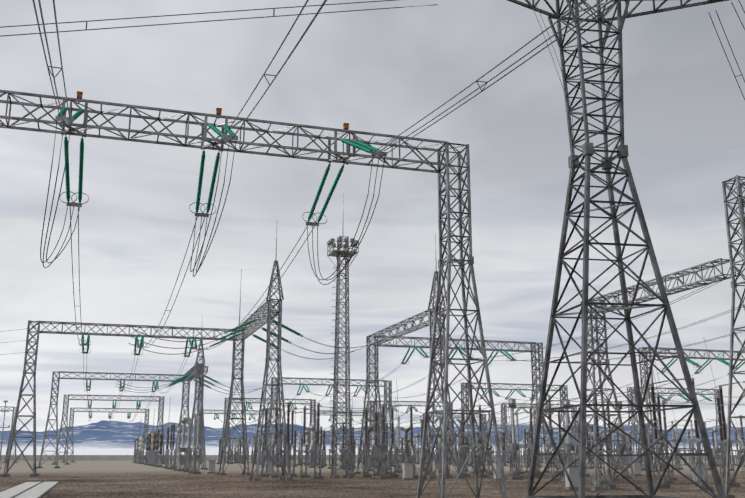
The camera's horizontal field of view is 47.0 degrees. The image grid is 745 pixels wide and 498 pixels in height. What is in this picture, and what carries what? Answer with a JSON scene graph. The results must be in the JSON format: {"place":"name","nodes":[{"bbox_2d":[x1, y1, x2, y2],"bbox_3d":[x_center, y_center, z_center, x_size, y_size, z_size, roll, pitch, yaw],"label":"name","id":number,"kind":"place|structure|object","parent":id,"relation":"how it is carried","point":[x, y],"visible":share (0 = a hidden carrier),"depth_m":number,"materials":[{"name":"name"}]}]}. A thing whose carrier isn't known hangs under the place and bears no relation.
{"place":"outdoors","nodes":[
{"label":"outdoors","id":0,"kind":"place"},
{"bbox_2d":[0,482,57,497],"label":"concrete path","id":1,"kind":"structure","parent":0,"point":[31,490],"depth_m":59.27,"materials":[{"name":"concrete"}]},
{"bbox_2d":[0,460,744,497],"bbox_3d":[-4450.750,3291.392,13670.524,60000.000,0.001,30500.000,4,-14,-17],"label":"ground","id":2,"kind":"structure","parent":0,"point":[104,479],"depth_m":77.61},
{"bbox_2d":[0,401,9,468],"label":"pole","id":3,"kind":"object","parent":2,"relation":"on","point":[4,411],"visible":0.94,"depth_m":157.39,"materials":[{"name":"metal"}]},
{"bbox_2d":[0,406,19,462],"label":"gantry","id":4,"kind":"object","parent":2,"relation":"on","point":[13,413],"visible":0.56,"depth_m":296.08,"materials":[{"name":"metal"}]},
{"bbox_2d":[59,408,149,462],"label":"gantry","id":5,"kind":"object","parent":2,"relation":"on","point":[128,415],"visible":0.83,"depth_m":305.95,"materials":[{"name":"metal"}]},
{"bbox_2d":[50,394,164,464],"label":"gantry","id":6,"kind":"object","parent":2,"relation":"on","point":[113,407],"visible":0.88,"depth_m":239.91,"materials":[{"name":"metal"}]},
{"bbox_2d":[36,371,191,467],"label":"gantry","id":7,"kind":"object","parent":2,"relation":"on","point":[121,380],"visible":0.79,"depth_m":174.37,"materials":[{"name":"metal"}]},
{"bbox_2d":[0,269,250,476],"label":"gantry","id":8,"kind":"object","parent":2,"relation":"on","point":[141,344],"visible":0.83,"depth_m":110.17,"materials":[{"name":"metal"}]},
{"bbox_2d":[133,436,145,463],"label":"apparatus","id":9,"kind":"object","parent":2,"relation":"on","point":[139,457],"visible":0.9,"depth_m":263.69,"materials":[{"name":"metal"}]},
{"bbox_2d":[144,429,164,466],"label":"apparatus","id":10,"kind":"object","parent":2,"relation":"on","point":[153,451],"visible":1,"depth_m":202.99,"materials":[{"name":"metal"}]},
{"bbox_2d":[163,413,200,473],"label":"substation switchgear","id":11,"kind":"object","parent":2,"relation":"on","point":[180,450],"visible":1,"depth_m":137.54,"materials":[{"name":"metal"}]},
{"bbox_2d":[166,315,219,469],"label":"gantry","id":12,"kind":"object","parent":2,"relation":"on","point":[195,371],"visible":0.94,"depth_m":156.48,"materials":[{"name":"metal"}]},
{"bbox_2d":[194,358,208,463],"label":"lattice tower","id":13,"kind":"structure","parent":2,"relation":"on","point":[206,368],"depth_m":244.66,"materials":[{"name":"silver metal"}]},
{"bbox_2d":[192,410,271,460],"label":"gantry","id":14,"kind":"object","parent":2,"relation":"on","point":[234,414],"visible":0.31,"depth_m":320.06,"materials":[{"name":"metal"}]},
{"bbox_2d":[0,90,507,497],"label":"gantry","id":15,"kind":"object","parent":2,"relation":"on","point":[355,142],"visible":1,"depth_m":43.85,"materials":[{"name":"metal"}]},
{"bbox_2d":[32,0,612,349],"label":"conductors","id":16,"kind":"object","parent":15,"relation":"hanging from","point":[264,74],"visible":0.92,"depth_m":37.40,"materials":[{"name":"grey"}]},
{"bbox_2d":[0,0,744,233],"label":"conductors","id":17,"kind":"object","parent":15,"relation":"attached to","point":[348,11],"visible":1,"depth_m":40.85,"materials":[{"name":"grey"}]},
{"bbox_2d":[217,436,291,463],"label":"substation switchgear","id":18,"kind":"object","parent":2,"relation":"on","point":[239,452],"visible":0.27,"depth_m":277.20,"materials":[{"name":"metal"}]},
{"bbox_2d":[210,231,302,480],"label":"gantry","id":19,"kind":"object","parent":2,"relation":"on","point":[267,304],"visible":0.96,"depth_m":91.34,"materials":[{"name":"metal"}]},
{"bbox_2d":[216,398,317,463],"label":"gantry","id":20,"kind":"object","parent":2,"relation":"on","point":[312,410],"visible":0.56,"depth_m":253.17,"materials":[{"name":"metal"}]},
{"bbox_2d":[254,430,356,466],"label":"substation switchgear","id":21,"kind":"object","parent":2,"relation":"on","point":[300,438],"visible":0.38,"depth_m":213.78,"materials":[{"name":"metal"}]},
{"bbox_2d":[263,377,395,466],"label":"gantry","id":22,"kind":"object","parent":2,"relation":"on","point":[386,389],"visible":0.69,"depth_m":188.41,"materials":[{"name":"metal"}]},
{"bbox_2d":[259,402,418,479],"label":"substation switchgear","id":23,"kind":"object","parent":2,"relation":"on","point":[367,475],"visible":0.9,"depth_m":97.83,"materials":[{"name":"metal"}]},
{"bbox_2d":[327,236,358,477],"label":"floodlight tower","id":24,"kind":"structure","parent":2,"relation":"on","point":[338,253],"depth_m":99.04,"materials":[{"name":"metal"}]},
{"bbox_2d":[314,411,381,461],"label":"gantry","id":25,"kind":"object","parent":2,"relation":"on","point":[330,415],"visible":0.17,"depth_m":333.73,"materials":[{"name":"metal"}]},
{"bbox_2d":[1,455,739,460],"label":"perimeter fence","id":26,"kind":"object","parent":2,"relation":"on","point":[103,457],"visible":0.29,"depth_m":380.56,"materials":[{"name":"metal"}]},
{"bbox_2d":[339,436,425,462],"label":"substation switchgear","id":27,"kind":"object","parent":2,"relation":"on","point":[403,444],"visible":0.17,"depth_m":291.98,"materials":[{"name":"metal"}]},
{"bbox_2d":[308,416,484,472],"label":"substation switchgear","id":28,"kind":"object","parent":2,"relation":"on","point":[398,456],"visible":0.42,"depth_m":150.11,"materials":[{"name":"metal"}]},
{"bbox_2d":[369,400,453,463],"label":"gantry","id":29,"kind":"object","parent":2,"relation":"on","point":[373,418],"visible":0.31,"depth_m":266.99,"materials":[{"name":"metal"}]},
{"bbox_2d":[369,233,463,478],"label":"gantry","id":30,"kind":"object","parent":2,"relation":"on","point":[423,315],"visible":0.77,"depth_m":97.46,"materials":[{"name":"metal"}]},
{"bbox_2d":[191,460,706,489],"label":"electrical cabinets","id":31,"kind":"object","parent":2,"relation":"on","point":[573,471],"visible":0.56,"depth_m":88.64,"materials":[{"name":"metal"}]},
{"bbox_2d":[419,413,486,461],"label":"gantry","id":32,"kind":"object","parent":2,"relation":"on","point":[483,416],"visible":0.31,"depth_m":349.36,"materials":[{"name":"metal"}]},
{"bbox_2d":[354,335,559,473],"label":"gantry","id":33,"kind":"object","parent":2,"relation":"on","point":[375,368],"visible":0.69,"depth_m":122.60,"materials":[{"name":"metal"}]},
{"bbox_2d":[403,430,530,465],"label":"substation switchgear","id":34,"kind":"object","parent":2,"relation":"on","point":[504,451],"visible":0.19,"depth_m":225.60,"materials":[{"name":"metal"}]},
{"bbox_2d":[447,437,549,462],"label":"substation switchgear","id":35,"kind":"object","parent":2,"relation":"on","point":[496,454],"visible":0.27,"depth_m":291.34,"materials":[{"name":"metal"}]},
{"bbox_2d":[454,382,577,466],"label":"gantry","id":36,"kind":"object","parent":2,"relation":"on","point":[564,396],"visible":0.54,"depth_m":200.97,"materials":[{"name":"metal"}]},
{"bbox_2d":[498,403,578,462],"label":"gantry","id":37,"kind":"object","parent":2,"relation":"on","point":[504,419],"visible":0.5,"depth_m":277.17,"materials":[{"name":"metal"}]},
{"bbox_2d":[422,378,744,490],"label":"substation switchgear","id":38,"kind":"object","parent":2,"relation":"on","point":[515,448],"visible":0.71,"depth_m":86.06,"materials":[{"name":"metal"}]},
{"bbox_2d":[545,433,686,464],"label":"substation switchgear","id":39,"kind":"object","parent":2,"relation":"on","point":[631,450],"visible":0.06,"depth_m":232.59,"materials":[{"name":"metal"}]},
{"bbox_2d":[507,0,728,497],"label":"tower","id":40,"kind":"structure","parent":2,"relation":"on","point":[588,150],"depth_m":43.21,"materials":[{"name":"metal"}]},
{"bbox_2d":[509,419,732,470],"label":"substation switchgear","id":41,"kind":"object","parent":2,"relation":"on","point":[676,460],"visible":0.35,"depth_m":158.00,"materials":[{"name":"metal"}]},
{"bbox_2d":[573,258,736,490],"bbox_3d":[19.162,9.524,59.189,4.612,14.370,17.784,4,-14,-17],"label":"gantry","id":42,"kind":"object","parent":2,"relation":"on","point":[593,341],"visible":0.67,"depth_m":63.82,"materials":[{"name":"metal"}]},
{"bbox_2d":[624,387,737,465],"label":"gantry","id":43,"kind":"object","parent":2,"relation":"on","point":[663,398],"visible":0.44,"depth_m":212.27,"materials":[{"name":"metal"}]},
{"bbox_2d":[637,347,744,471],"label":"gantry","id":44,"kind":"object","parent":2,"relation":"on","point":[646,368],"visible":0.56,"depth_m":133.50,"materials":[{"name":"metal"}]},
{"bbox_2d":[674,428,744,466],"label":"substation switchgear","id":45,"kind":"object","parent":2,"relation":"on","point":[714,434],"visible":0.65,"depth_m":198.17,"materials":[{"name":"metal"}]},
{"bbox_2d":[722,175,744,497],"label":"gantry","id":46,"kind":"object","parent":2,"relation":"on","point":[740,198],"visible":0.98,"depth_m":50.75,"materials":[{"name":"metal"}]},
{"bbox_2d":[738,415,744,473],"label":"substation switchgear","id":47,"kind":"object","parent":2,"relation":"on","point":[743,450],"visible":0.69,"depth_m":120.78,"materials":[{"name":"metal"}]},
{"bbox_2d":[0,420,744,454],"bbox_3d":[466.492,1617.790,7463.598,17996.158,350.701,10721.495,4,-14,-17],"label":"mountains","id":48,"kind":"structure","parent":0,"point":[103,437],"depth_m":6917.71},
{"bbox_2d":[0,0,744,431],"label":"sky","id":49,"kind":"structure","parent":0,"point":[382,71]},
{"bbox_2d":[83,267,744,444],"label":"conductors yard","id":50,"kind":"structure","parent":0,"point":[443,387],"depth_m":122.57,"materials":[{"name":"grey"}]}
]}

